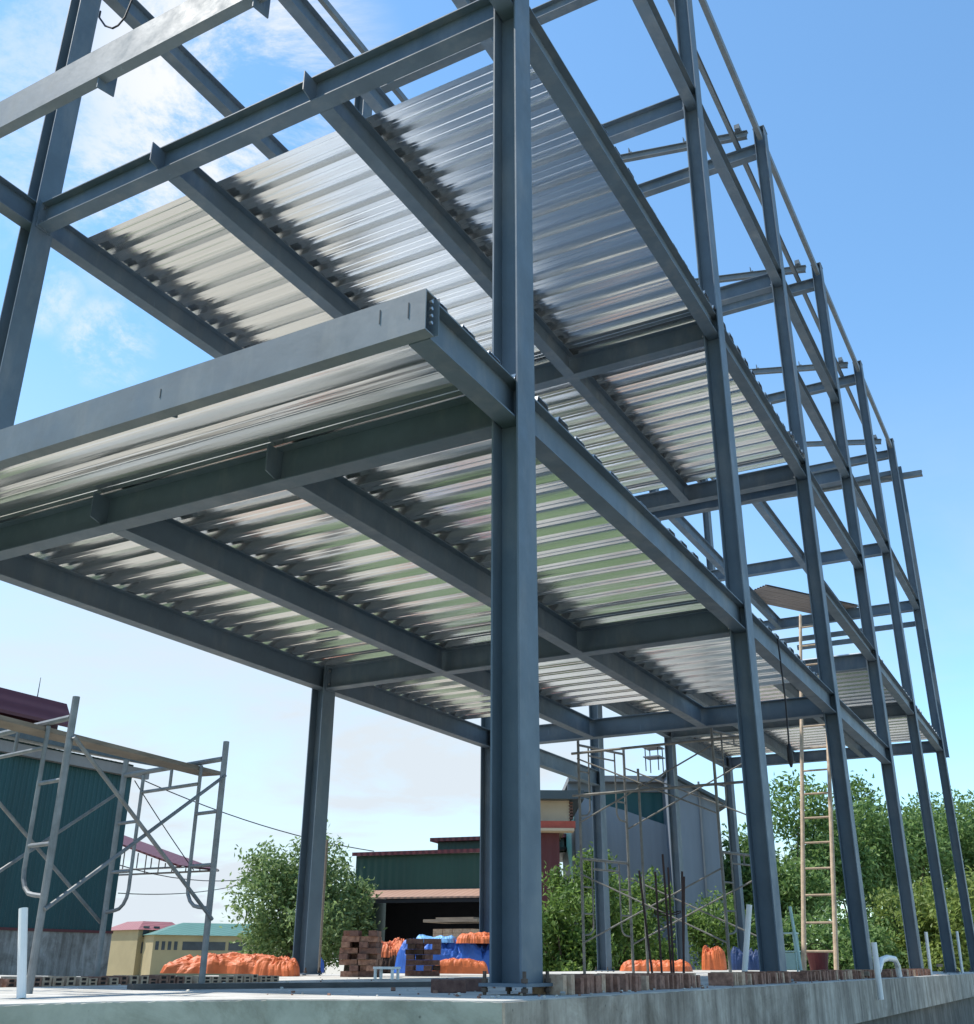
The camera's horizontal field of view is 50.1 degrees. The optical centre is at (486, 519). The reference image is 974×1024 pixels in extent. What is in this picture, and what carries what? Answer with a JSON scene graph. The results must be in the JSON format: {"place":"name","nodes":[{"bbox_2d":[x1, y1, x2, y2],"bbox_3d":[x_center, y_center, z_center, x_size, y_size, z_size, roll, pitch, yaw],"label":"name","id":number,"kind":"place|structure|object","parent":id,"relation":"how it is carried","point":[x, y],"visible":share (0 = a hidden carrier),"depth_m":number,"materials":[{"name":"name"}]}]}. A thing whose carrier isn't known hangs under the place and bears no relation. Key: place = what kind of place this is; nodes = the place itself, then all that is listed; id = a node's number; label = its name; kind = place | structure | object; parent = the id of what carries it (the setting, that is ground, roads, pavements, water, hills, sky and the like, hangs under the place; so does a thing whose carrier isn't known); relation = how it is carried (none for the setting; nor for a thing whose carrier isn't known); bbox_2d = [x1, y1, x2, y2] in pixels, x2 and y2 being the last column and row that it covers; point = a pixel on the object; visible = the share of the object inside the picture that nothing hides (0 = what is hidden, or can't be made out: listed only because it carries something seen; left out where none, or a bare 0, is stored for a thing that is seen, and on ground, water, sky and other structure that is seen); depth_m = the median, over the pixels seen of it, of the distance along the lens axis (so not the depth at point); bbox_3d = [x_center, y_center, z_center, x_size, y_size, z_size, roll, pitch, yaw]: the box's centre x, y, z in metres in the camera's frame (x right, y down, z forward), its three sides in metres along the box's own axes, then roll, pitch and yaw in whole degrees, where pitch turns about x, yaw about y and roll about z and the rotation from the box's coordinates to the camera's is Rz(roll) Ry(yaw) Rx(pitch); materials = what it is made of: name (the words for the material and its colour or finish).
{"place":"outdoors","nodes":[
{"label":"outdoors","id":0,"kind":"place"},
{"bbox_2d":[119,835,218,875],"bbox_3d":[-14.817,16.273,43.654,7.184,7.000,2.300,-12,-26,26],"label":"awning","id":1,"kind":"object","parent":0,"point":[176,860],"visible":0.43,"depth_m":43.71,"materials":[{"name":"metal"}]},
{"bbox_2d":[118,886,233,894],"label":"power cable","id":2,"kind":"object","parent":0,"point":[171,893],"visible":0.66,"depth_m":45.26,"materials":[{"name":"black rubber"}]},
{"bbox_2d":[120,865,249,880],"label":"power cable","id":3,"kind":"object","parent":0,"point":[171,877],"visible":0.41,"depth_m":43.61,"materials":[{"name":"black rubber"}]},
{"bbox_2d":[322,962,343,973],"bbox_3d":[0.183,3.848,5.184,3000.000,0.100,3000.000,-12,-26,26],"label":"ground","id":4,"kind":"structure","parent":0,"point":[330,970],"depth_m":192.16,"materials":[{"name":"soil"}]},
{"bbox_2d":[0,678,159,975],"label":"metal shed","id":5,"kind":"structure","parent":4,"relation":"on","point":[70,937],"depth_m":33.46,"materials":[{"name":"teal metal"}]},
{"bbox_2d":[134,780,193,870],"bbox_3d":[-12.056,11.493,38.998,0.038,2.869,3.767,-10,-25,23],"label":"power cable","id":6,"kind":"object","parent":5,"relation":"attached to","point":[162,824],"visible":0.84,"depth_m":38.92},
{"bbox_2d":[145,781,373,851],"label":"power cable","id":7,"kind":"object","parent":5,"relation":"attached to","point":[247,820],"visible":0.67,"depth_m":40.48,"materials":[{"name":"black rubber"}]},
{"bbox_2d":[106,921,175,975],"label":"house","id":8,"kind":"structure","parent":4,"relation":"on","point":[126,948],"depth_m":96.92,"materials":[{"name":"beige paint"}]},
{"bbox_2d":[142,926,149,936],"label":"window","id":9,"kind":"structure","parent":8,"relation":"in","point":[144,931],"depth_m":96.55,"materials":[{"name":"grey glass"}]},
{"bbox_2d":[139,923,291,975],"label":"hall","id":10,"kind":"structure","parent":4,"relation":"on","point":[162,947],"depth_m":94.28,"materials":[{"name":"beige paint"}]},
{"bbox_2d":[155,941,158,949],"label":"window","id":11,"kind":"structure","parent":10,"relation":"in","point":[157,942],"depth_m":92.71,"materials":[{"name":"grey glass"}]},
{"bbox_2d":[161,941,164,949],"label":"window","id":12,"kind":"structure","parent":10,"relation":"in","point":[163,942],"depth_m":92.94,"materials":[{"name":"grey glass"}]},
{"bbox_2d":[167,941,171,949],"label":"window","id":13,"kind":"structure","parent":10,"relation":"in","point":[169,942],"depth_m":93.21,"materials":[{"name":"grey glass"}]},
{"bbox_2d":[174,941,177,949],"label":"window","id":14,"kind":"structure","parent":10,"relation":"in","point":[175,942],"depth_m":93.46,"materials":[{"name":"grey glass"}]},
{"bbox_2d":[182,942,201,949],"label":"window","id":15,"kind":"structure","parent":10,"relation":"in","point":[186,945],"depth_m":94.08,"materials":[{"name":"grey glass"}]},
{"bbox_2d":[208,942,225,950],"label":"window","id":16,"kind":"structure","parent":10,"relation":"in","point":[220,946],"depth_m":95.10,"materials":[{"name":"grey glass"}]},
{"bbox_2d":[228,942,246,950],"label":"window","id":17,"kind":"structure","parent":10,"relation":"in","point":[232,946],"depth_m":95.82,"materials":[{"name":"grey glass"}]},
{"bbox_2d":[219,819,372,970],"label":"tree","id":18,"kind":"object","parent":4,"relation":"on","point":[278,884],"visible":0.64,"depth_m":40.16,"materials":[{"name":"green plant"}]},
{"bbox_2d":[321,861,387,973],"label":"tree","id":19,"kind":"object","parent":4,"relation":"on","point":[365,908],"visible":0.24,"depth_m":42.30,"materials":[{"name":"green plant"}]},
{"bbox_2d":[352,833,566,972],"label":"workshop","id":20,"kind":"structure","parent":4,"relation":"on","point":[416,887],"depth_m":47.03,"materials":[{"name":"green metal"}]},
{"bbox_2d":[0,970,973,1023],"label":"foundation","id":21,"kind":"object","parent":4,"relation":"on","point":[943,998],"visible":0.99,"depth_m":5.99,"materials":[{"name":"concrete"}]},
{"bbox_2d":[16,907,27,998],"bbox_3d":[-2.198,2.050,4.931,0.130,0.404,0.041,-12,-26,26],"label":"pipe","id":22,"kind":"object","parent":21,"relation":"on","point":[22,952],"visible":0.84,"depth_m":4.92,"materials":[{"name":"white plastic"}]},
{"bbox_2d":[0,696,228,993],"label":"scaffold","id":23,"kind":"object","parent":21,"relation":"on","point":[50,841],"visible":0.94,"depth_m":6.82,"materials":[{"name":"grey metal"}]},
{"bbox_2d":[0,715,219,776],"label":"scaffold plank","id":24,"kind":"object","parent":23,"relation":"on","point":[20,726],"visible":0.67,"depth_m":6.77,"materials":[{"name":"brown wood"}]},
{"bbox_2d":[0,974,278,986],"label":"brick row","id":25,"kind":"object","parent":21,"relation":"on","point":[11,981],"visible":0.88,"depth_m":7.64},
{"bbox_2d":[160,952,274,973],"bbox_3d":[-3.528,6.051,14.234,1.842,0.274,0.891,0,-23,0],"label":"tarp","id":26,"kind":"object","parent":21,"relation":"on","point":[233,963],"visible":0.73,"depth_m":13.90,"materials":[{"name":"orange plastic"}]},
{"bbox_2d":[253,954,299,975],"bbox_3d":[-2.463,5.229,12.229,0.530,0.233,0.515,0,-23,0],"label":"tarp","id":27,"kind":"object","parent":21,"relation":"on","point":[269,965],"visible":0.88,"depth_m":12.04,"materials":[{"name":"orange plastic"}]},
{"bbox_2d":[127,982,430,989],"bbox_3d":[-1.118,3.191,7.144,2.712,0.030,0.100,17,-28,-35],"label":"timber plank","id":28,"kind":"object","parent":21,"relation":"on","point":[262,985],"visible":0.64,"depth_m":6.87,"materials":[{"name":"brown wood"}]},
{"bbox_2d":[320,958,324,972],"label":"tarp","id":29,"kind":"object","parent":21,"relation":"on","point":[322,966],"visible":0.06,"depth_m":15.54,"materials":[{"name":"blue plastic"}]},
{"bbox_2d":[318,840,327,970],"bbox_3d":[-2.264,5.328,14.386,0.037,1.743,0.036,-12,-26,26],"label":"pole","id":30,"kind":"object","parent":21,"relation":"on","point":[322,911],"visible":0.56,"depth_m":14.38,"materials":[{"name":"grey metal"}]},
{"bbox_2d":[339,930,382,976],"bbox_3d":[-1.474,5.078,12.186,0.456,0.494,0.548,-1,-23,3],"label":"brick stack","id":31,"kind":"object","parent":21,"relation":"on","point":[355,944],"visible":0.98,"depth_m":12.01,"materials":[{"name":"brown brick"}]},
{"bbox_2d":[370,955,396,971],"bbox_3d":[-1.567,7.384,17.447,0.840,0.351,0.945,0,-23,0],"label":"material pile","id":32,"kind":"object","parent":21,"relation":"on","point":[389,962],"visible":0.12,"depth_m":17.04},
{"bbox_2d":[381,937,403,957],"bbox_3d":[-1.585,7.174,17.488,0.640,0.330,0.738,0,-23,0],"label":"tarp","id":33,"kind":"object","parent":32,"relation":"on","point":[389,949],"visible":0.52,"depth_m":17.21,"materials":[{"name":"orange plastic"}]},
{"bbox_2d":[373,967,400,979],"bbox_3d":[-0.989,4.471,10.272,0.240,0.115,0.130,-12,-26,26],"label":"stool","id":34,"kind":"object","parent":21,"relation":"on","point":[392,972],"visible":1,"depth_m":10.25,"materials":[{"name":"white paint"}]},
{"bbox_2d":[405,939,440,975],"bbox_3d":[-0.808,5.528,13.159,0.454,0.432,0.327,1,-23,-1],"label":"brick stack","id":35,"kind":"object","parent":21,"relation":"on","point":[424,957],"visible":0.97,"depth_m":13.06,"materials":[{"name":"brown brick"}]},
{"bbox_2d":[394,938,488,972],"bbox_3d":[-0.521,6.790,16.277,1.823,0.544,1.141,0,-23,0],"label":"tarp","id":36,"kind":"object","parent":21,"relation":"on","point":[478,951],"visible":0.38,"depth_m":15.83,"materials":[{"name":"blue plastic"}]},
{"bbox_2d":[416,934,456,942],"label":"tarp","id":37,"kind":"object","parent":36,"relation":"on","point":[448,939],"visible":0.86,"depth_m":15.99,"materials":[{"name":"blue plastic"}]},
{"bbox_2d":[456,932,488,943],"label":"tarp","id":38,"kind":"object","parent":36,"relation":"on","point":[477,937],"visible":0.81,"depth_m":15.76,"materials":[{"name":"orange plastic"}]},
{"bbox_2d":[431,979,465,992],"bbox_3d":[-0.229,2.774,6.199,0.210,0.076,0.103,1,-23,-2],"label":"loose brick","id":39,"kind":"object","parent":21,"relation":"on","point":[449,985],"visible":0.98,"depth_m":6.15,"materials":[{"name":"brown brick"}]},
{"bbox_2d":[423,917,478,938],"bbox_3d":[-0.497,7.887,19.346,1.150,0.910,0.800,-12,-26,26],"label":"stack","id":40,"kind":"object","parent":21,"relation":"on","point":[456,933],"visible":0.22,"depth_m":19.20,"materials":[{"name":"brown wood"}]},
{"bbox_2d":[432,958,488,973],"bbox_3d":[-0.352,5.892,13.762,0.748,0.194,0.360,0,-23,0],"label":"tarp","id":41,"kind":"object","parent":21,"relation":"on","point":[459,966],"visible":0.88,"depth_m":13.61,"materials":[{"name":"orange plastic"}]},
{"bbox_2d":[454,978,486,991],"bbox_3d":[-0.104,2.912,6.523,0.210,0.076,0.103,0,-23,0],"label":"loose brick","id":42,"kind":"object","parent":21,"relation":"on","point":[472,985],"visible":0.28,"depth_m":6.48,"materials":[{"name":"brown brick"}]},
{"bbox_2d":[0,0,973,995],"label":"steel frame","id":43,"kind":"object","parent":21,"relation":"on","point":[440,408],"visible":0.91,"depth_m":11.57,"materials":[{"name":"metal"}]},
{"bbox_2d":[98,0,132,28],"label":"wire loop","id":44,"kind":"object","parent":43,"relation":"hanging from","point":[122,20],"visible":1,"depth_m":12.15,"materials":[{"name":"silver metal"}]},
{"bbox_2d":[777,636,793,766],"bbox_3d":[3.618,2.197,12.689,0.071,1.619,0.071,-12,-26,26],"label":"hanging cable","id":45,"kind":"object","parent":43,"relation":"hanging from","point":[790,758],"visible":1,"depth_m":12.56,"materials":[{"name":"black rubber"}]},
{"bbox_2d":[754,584,858,613],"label":"roofing sheets","id":46,"kind":"object","parent":43,"relation":"on","point":[783,597],"visible":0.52,"depth_m":29.83,"materials":[{"name":"grey metal"}]},
{"bbox_2d":[118,974,949,998],"bbox_3d":[1.808,5.836,13.316,5.704,0.028,18.955,-12,-26,26],"label":"rubble","id":47,"kind":"object","parent":21,"relation":"on","point":[458,994],"visible":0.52,"depth_m":6.07,"materials":[{"name":"brick"}]},
{"bbox_2d":[532,973,700,994],"bbox_3d":[0.941,3.081,6.946,0.244,0.106,2.449,-12,-26,26],"label":"brick row","id":48,"kind":"object","parent":21,"relation":"on","point":[570,984],"visible":0.95,"depth_m":6.56,"materials":[{"name":"brick"}]},
{"bbox_2d":[620,959,692,971],"bbox_3d":[3.615,9.530,22.289,1.534,0.240,0.924,-4,-23,11],"label":"tarp","id":49,"kind":"object","parent":21,"relation":"on","point":[640,965],"visible":0.81,"depth_m":21.95,"materials":[{"name":"orange plastic"}]},
{"bbox_2d":[638,854,684,972],"bbox_3d":[1.746,3.881,10.192,0.440,1.181,0.269,3,-23,-6],"label":"rebar starter","id":50,"kind":"object","parent":21,"relation":"on","point":[671,960],"visible":0.85,"depth_m":10.17,"materials":[{"name":"brown metal"}]},
{"bbox_2d":[571,728,756,973],"bbox_3d":[3.053,5.383,16.966,3.004,3.720,1.339,-13,-27,29],"label":"scaffold","id":51,"kind":"object","parent":21,"relation":"on","point":[625,791],"visible":0.75,"depth_m":16.92,"materials":[{"name":"metal"}]},
{"bbox_2d":[702,945,726,969],"bbox_3d":[5.864,11.333,26.964,0.642,0.598,0.624,-4,-23,11],"label":"tarp","id":52,"kind":"object","parent":21,"relation":"on","point":[714,958],"visible":0.99,"depth_m":26.71,"materials":[{"name":"orange plastic"}]},
{"bbox_2d":[731,946,759,969],"bbox_3d":[6.926,11.676,27.745,0.935,0.588,0.831,-4,-23,11],"label":"tarp","id":53,"kind":"object","parent":21,"relation":"on","point":[737,958],"visible":0.59,"depth_m":27.42,"materials":[{"name":"blue plastic"}]},
{"bbox_2d":[742,904,751,970],"bbox_3d":[3.212,5.213,12.885,0.211,0.856,0.069,-12,-26,26],"label":"pipe","id":54,"kind":"object","parent":21,"relation":"on","point":[747,937],"visible":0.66,"depth_m":12.87,"materials":[{"name":"white plastic"}]},
{"bbox_2d":[708,971,791,985],"bbox_3d":[2.367,4.102,9.329,0.244,0.103,1.911,-12,-26,26],"label":"brick row","id":55,"kind":"object","parent":21,"relation":"on","point":[741,978],"visible":0.99,"depth_m":8.95,"materials":[{"name":"brick"}]},
{"bbox_2d":[788,906,802,970],"bbox_3d":[3.985,5.447,13.439,0.106,0.859,0.040,-12,-26,26],"label":"pole","id":56,"kind":"object","parent":21,"relation":"on","point":[795,938],"visible":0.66,"depth_m":13.44,"materials":[{"name":"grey metal"}]},
{"bbox_2d":[806,943,828,969],"bbox_3d":[7.139,9.450,22.492,0.498,0.588,0.498,-12,-26,26],"label":"bucket","id":57,"kind":"object","parent":21,"relation":"on","point":[817,961],"visible":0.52,"depth_m":22.31,"materials":[{"name":"red plastic"}]},
{"bbox_2d":[798,614,838,969],"bbox_3d":[5.952,4.577,18.925,0.584,6.794,2.771,-12,-26,26],"label":"ladder","id":58,"kind":"object","parent":21,"relation":"on","point":[834,951],"visible":0.7,"depth_m":17.91,"materials":[{"name":"brown wood"}]},
{"bbox_2d":[791,969,874,981],"bbox_3d":[4.166,5.389,12.340,0.246,0.106,3.883,-12,-26,26],"label":"brick row","id":59,"kind":"object","parent":21,"relation":"on","point":[814,975],"visible":0.92,"depth_m":11.62,"materials":[{"name":"brown brick"}]},
{"bbox_2d":[871,942,901,999],"bbox_3d":[5.245,5.875,13.582,0.090,0.635,2.420,-10,-25,24],"label":"drain pipe","id":60,"kind":"object","parent":21,"relation":"on","point":[878,962],"visible":1,"depth_m":12.67,"materials":[{"name":"white plastic"}]},
{"bbox_2d":[881,968,930,977],"bbox_3d":[6.458,6.997,16.097,0.247,0.106,4.250,-12,-26,26],"label":"brick row","id":61,"kind":"object","parent":21,"relation":"on","point":[888,973],"visible":0.83,"depth_m":15.58,"materials":[{"name":"brown brick"}]},
{"bbox_2d":[924,932,932,974],"bbox_3d":[7.709,7.580,18.206,0.076,0.697,0.056,-12,-26,26],"label":"conduit","id":62,"kind":"object","parent":21,"relation":"on","point":[928,950],"visible":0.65,"depth_m":18.20,"materials":[{"name":"white plastic"}]},
{"bbox_2d":[955,931,963,972],"bbox_3d":[10.020,9.173,22.094,0.076,0.826,0.056,-12,-26,26],"label":"conduit","id":63,"kind":"object","parent":21,"relation":"on","point":[959,951],"visible":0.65,"depth_m":22.08,"materials":[{"name":"white plastic"}]},
{"bbox_2d":[542,880,623,971],"bbox_3d":[1.739,10.147,24.250,2.796,3.329,2.564,-12,-26,26],"label":"shrub","id":64,"kind":"object","parent":4,"relation":"on","point":[561,940],"visible":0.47,"depth_m":24.16,"materials":[{"name":"green plant"}]},
{"bbox_2d":[541,841,627,956],"bbox_3d":[2.466,10.460,26.400,2.503,4.430,2.336,-12,-26,26],"label":"shrub","id":65,"kind":"object","parent":4,"relation":"on","point":[557,880],"visible":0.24,"depth_m":26.68,"materials":[{"name":"green plant"}]},
{"bbox_2d":[581,893,667,970],"bbox_3d":[3.282,11.346,26.997,2.783,3.277,2.115,12,-26,-25],"label":"shrub","id":66,"kind":"object","parent":4,"relation":"on","point":[639,930],"visible":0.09,"depth_m":27.00,"materials":[{"name":"green plant"}]},
{"bbox_2d":[609,866,674,968],"bbox_3d":[4.018,11.770,29.012,2.772,4.081,2.819,-12,-26,26],"label":"shrub","id":67,"kind":"object","parent":4,"relation":"on","point":[650,896],"visible":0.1,"depth_m":29.22,"materials":[{"name":"green plant"}]},
{"bbox_2d":[562,770,725,969],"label":"warehouse","id":68,"kind":"structure","parent":4,"relation":"on","point":[700,844],"depth_m":41.36,"materials":[{"name":"grey metal"}]},
{"bbox_2d":[643,746,664,772],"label":"roof rack","id":69,"kind":"object","parent":68,"relation":"on","point":[654,757],"visible":0.8,"depth_m":44.06,"materials":[{"name":"silver metal"}]},
{"bbox_2d":[652,937,676,960],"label":"shrub","id":70,"kind":"object","parent":4,"relation":"on","point":[666,955],"visible":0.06,"depth_m":30.10,"materials":[{"name":"green plant"}]},
{"bbox_2d":[672,886,756,969],"bbox_3d":[7.528,14.078,34.225,2.902,3.939,2.819,-12,-26,26],"label":"shrub","id":71,"kind":"object","parent":4,"relation":"on","point":[698,939],"visible":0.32,"depth_m":33.90,"materials":[{"name":"green plant"}]},
{"bbox_2d":[745,904,854,969],"bbox_3d":[9.980,14.475,34.118,3.253,3.707,3.572,13,-26,-28],"label":"shrub","id":72,"kind":"object","parent":4,"relation":"on","point":[788,940],"visible":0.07,"depth_m":34.11,"materials":[{"name":"green plant"}]},
{"bbox_2d":[721,769,889,946],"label":"tree","id":73,"kind":"object","parent":4,"relation":"on","point":[789,880],"visible":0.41,"depth_m":43.09,"materials":[{"name":"green plant"}]},
{"bbox_2d":[787,900,905,969],"bbox_3d":[11.528,14.305,34.268,4.436,3.607,3.814,8,-24,-17],"label":"shrub","id":74,"kind":"object","parent":4,"relation":"on","point":[823,933],"visible":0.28,"depth_m":33.76,"materials":[{"name":"green plant"}]},
{"bbox_2d":[776,769,928,938],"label":"tree","id":75,"kind":"object","parent":4,"relation":"on","point":[865,825],"visible":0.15,"depth_m":44.92,"materials":[{"name":"green plant"}]},
{"bbox_2d":[847,908,908,968],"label":"shrub","id":76,"kind":"object","parent":4,"relation":"on","point":[900,950],"visible":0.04,"depth_m":36.56,"materials":[{"name":"green plant"}]},
{"bbox_2d":[865,880,931,968],"bbox_3d":[14.470,14.941,36.138,3.183,4.613,3.038,-12,-26,26],"label":"shrub","id":77,"kind":"object","parent":4,"relation":"on","point":[886,899],"visible":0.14,"depth_m":36.66,"materials":[{"name":"green plant"}]},
{"bbox_2d":[832,795,970,907],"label":"tree","id":78,"kind":"object","parent":4,"relation":"on","point":[916,829],"visible":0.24,"depth_m":46.92,"materials":[{"name":"green plant"}]},
{"bbox_2d":[887,865,973,971],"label":"shrub","id":79,"kind":"object","parent":4,"relation":"on","point":[926,914],"visible":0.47,"depth_m":34.01,"materials":[{"name":"green plant"}]},
{"bbox_2d":[901,789,973,913],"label":"tree","id":80,"kind":"object","parent":4,"relation":"on","point":[967,819],"visible":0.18,"depth_m":49.21,"materials":[{"name":"green plant"}]},
{"bbox_2d":[932,789,973,859],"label":"tree","id":81,"kind":"object","parent":4,"relation":"on","point":[961,796],"visible":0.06,"depth_m":52.55,"materials":[{"name":"green plant"}]},
{"bbox_2d":[0,0,973,961],"label":"sky","id":82,"kind":"structure","parent":0,"point":[865,108],"materials":[{"name":"blue"}]},
{"bbox_2d":[540,790,583,947],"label":"shop house","id":83,"kind":"structure","parent":0,"point":[558,808],"depth_m":37.63,"materials":[{"name":"paint"}]},
{"bbox_2d":[783,932,801,970],"bbox_3d":[4.666,6.693,16.071,0.288,0.621,0.280,-12,-26,26],"label":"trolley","id":84,"kind":"object","parent":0,"point":[791,962],"visible":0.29,"depth_m":15.91,"materials":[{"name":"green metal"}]}
]}

